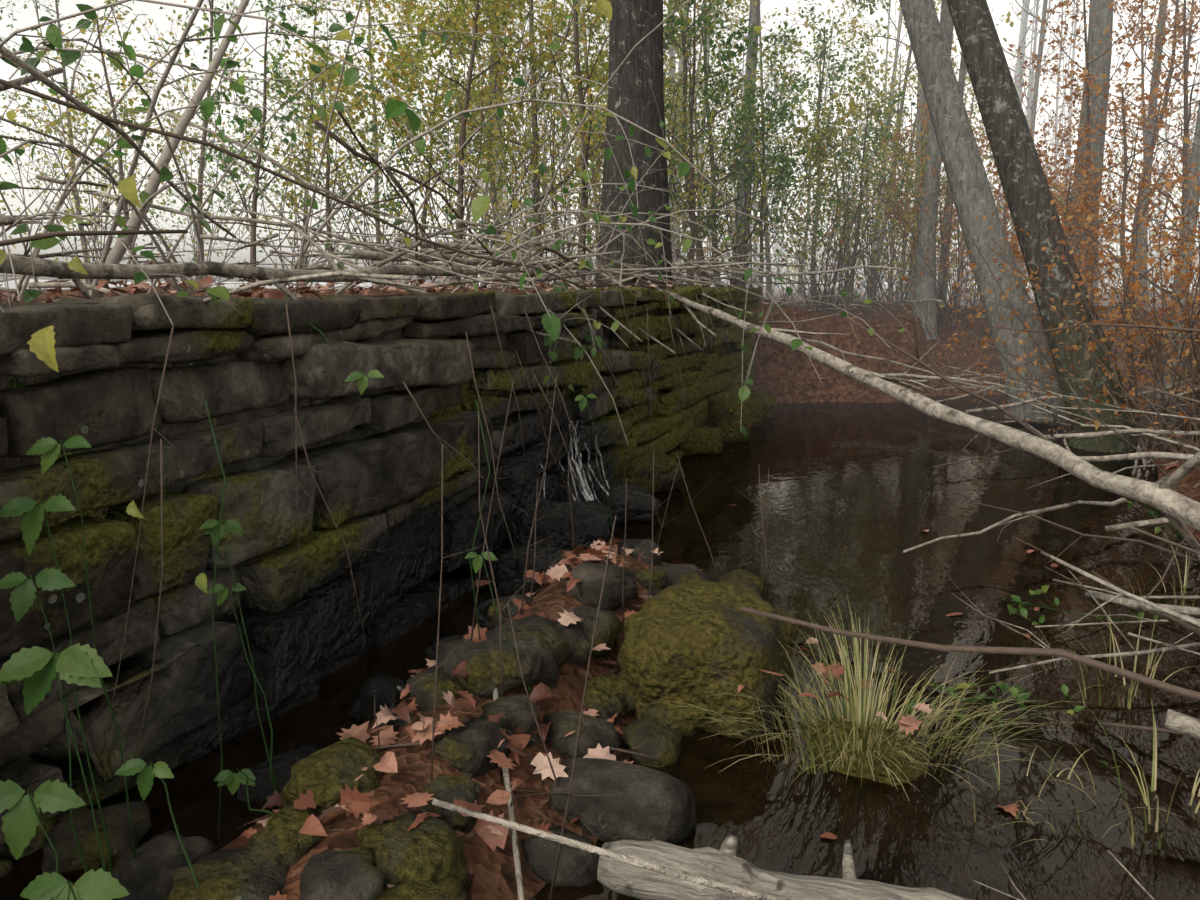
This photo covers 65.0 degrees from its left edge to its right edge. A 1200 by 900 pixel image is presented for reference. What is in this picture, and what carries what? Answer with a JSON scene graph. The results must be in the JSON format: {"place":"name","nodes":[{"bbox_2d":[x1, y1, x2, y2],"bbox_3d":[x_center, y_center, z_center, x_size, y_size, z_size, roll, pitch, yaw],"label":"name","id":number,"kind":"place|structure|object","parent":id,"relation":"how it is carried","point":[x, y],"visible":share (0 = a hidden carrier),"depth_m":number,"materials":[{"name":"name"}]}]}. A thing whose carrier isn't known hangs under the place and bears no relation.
{"place":"outdoors","nodes":[
{"label":"outdoors","id":0,"kind":"place"},
{"bbox_2d":[0,390,1199,899],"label":"water","id":1,"kind":"structure","parent":0,"point":[870,492],"depth_m":3.99,"materials":[{"name":"brown liquid"}]},
{"bbox_2d":[597,835,972,899],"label":"fallen log","id":2,"kind":"object","parent":1,"relation":"on","point":[725,864],"visible":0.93,"depth_m":2.36,"materials":[{"name":"grey wood"}]},
{"bbox_2d":[798,712,929,785],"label":"hummock grass","id":3,"kind":"structure","parent":1,"relation":"in","point":[879,770],"depth_m":3.17,"materials":[{"name":"plant"}]},
{"bbox_2d":[648,527,1199,849],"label":"grass tufts","id":4,"kind":"object","parent":3,"relation":"on","point":[863,705],"visible":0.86,"depth_m":3.24,"materials":[{"name":"green plant"}]},
{"bbox_2d":[0,279,1199,899],"bbox_3d":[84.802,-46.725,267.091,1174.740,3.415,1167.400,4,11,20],"label":"ground","id":5,"kind":"structure","parent":0,"point":[778,363],"depth_m":6.12,"materials":[{"name":"brown soil"}]},
{"bbox_2d":[0,284,759,877],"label":"stone wall","id":6,"kind":"structure","parent":5,"relation":"on","point":[376,444],"depth_m":3.54,"materials":[{"name":"grey stone"}]},
{"bbox_2d":[102,277,797,899],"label":"dry vines","id":7,"kind":"object","parent":6,"relation":"hanging from","point":[568,795],"visible":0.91,"depth_m":3.40,"materials":[{"name":"brown plant"}]},
{"bbox_2d":[541,420,608,500],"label":"trickling water","id":8,"kind":"structure","parent":6,"relation":"on","point":[588,496],"depth_m":6.11,"materials":[{"name":"white liquid"}]},
{"bbox_2d":[41,391,775,899],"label":"rubble rocks","id":9,"kind":"object","parent":5,"relation":"on","point":[423,859],"visible":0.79,"depth_m":2.79,"materials":[{"name":"grey stone"}]},
{"bbox_2d":[0,0,913,444],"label":"bare branches","id":10,"kind":"object","parent":5,"relation":"on","point":[138,214],"visible":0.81,"depth_m":4.36,"materials":[{"name":"wood"}]},
{"bbox_2d":[0,0,904,593],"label":"shrub leaves","id":11,"kind":"object","parent":10,"relation":"attached to","point":[42,344],"visible":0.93,"depth_m":3.63,"materials":[{"name":"green plant"}]},
{"bbox_2d":[0,298,1184,899],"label":"plants","id":12,"kind":"object","parent":5,"relation":"on","point":[34,669],"depth_m":2.34,"materials":[{"name":"green plant"}]},
{"bbox_2d":[0,24,1199,899],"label":"forest debris","id":13,"kind":"object","parent":5,"relation":"on","point":[1161,495],"depth_m":4.19,"materials":[{"name":"wood"}]},
{"bbox_2d":[0,0,1199,458],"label":"background saplings","id":14,"kind":"object","parent":5,"relation":"on","point":[690,62],"visible":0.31,"depth_m":13.68,"materials":[{"name":"plant"}]},
{"bbox_2d":[0,0,1193,302],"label":"green understory leaves","id":15,"kind":"object","parent":14,"relation":"attached to","point":[784,110],"visible":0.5,"depth_m":13.32,"materials":[{"name":"green plant"}]},
{"bbox_2d":[0,0,1198,296],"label":"yellow understory leaves","id":16,"kind":"object","parent":14,"relation":"attached to","point":[498,26],"visible":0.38,"depth_m":12.40,"materials":[{"name":"yellow plant"}]},
{"bbox_2d":[403,0,1199,436],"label":"orange understory leaves","id":17,"kind":"object","parent":14,"relation":"attached to","point":[1083,196],"visible":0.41,"depth_m":12.22,"materials":[{"name":"orange plant"}]},
{"bbox_2d":[596,0,672,288],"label":"tree trunk","id":18,"kind":"object","parent":5,"relation":"on","point":[631,95],"visible":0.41,"depth_m":8.84,"materials":[{"name":"brown plant"}]},
{"bbox_2d":[617,578,800,738],"bbox_3d":[0.400,0.791,3.660,0.672,0.460,0.737,4,11,20],"label":"mossy boulder","id":19,"kind":"object","parent":5,"relation":"on","point":[674,649],"visible":0.91,"depth_m":3.37,"materials":[{"name":"plant"}]},
{"bbox_2d":[442,0,1199,309],"bbox_3d":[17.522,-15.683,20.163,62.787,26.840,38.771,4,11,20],"label":"forest trees","id":20,"kind":"object","parent":5,"relation":"on","point":[753,17],"visible":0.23,"depth_m":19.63,"materials":[{"name":"grey plant"}]},
{"bbox_2d":[485,117,1199,498],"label":"bank brush","id":21,"kind":"object","parent":5,"relation":"on","point":[1179,373],"depth_m":8.53,"materials":[{"name":"brown plant"}]},
{"bbox_2d":[946,0,1136,452],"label":"dark leaning tree","id":22,"kind":"object","parent":5,"relation":"on","point":[1009,136],"visible":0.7,"depth_m":8.93,"materials":[{"name":"brown plant"}]},
{"bbox_2d":[899,0,1199,421],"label":"grey tree","id":23,"kind":"object","parent":5,"relation":"on","point":[953,147],"visible":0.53,"depth_m":10.71,"materials":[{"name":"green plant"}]},
{"bbox_2d":[0,0,1199,282],"label":"sky","id":24,"kind":"structure","parent":0,"point":[28,17],"materials":[{"name":"white"}]}
]}

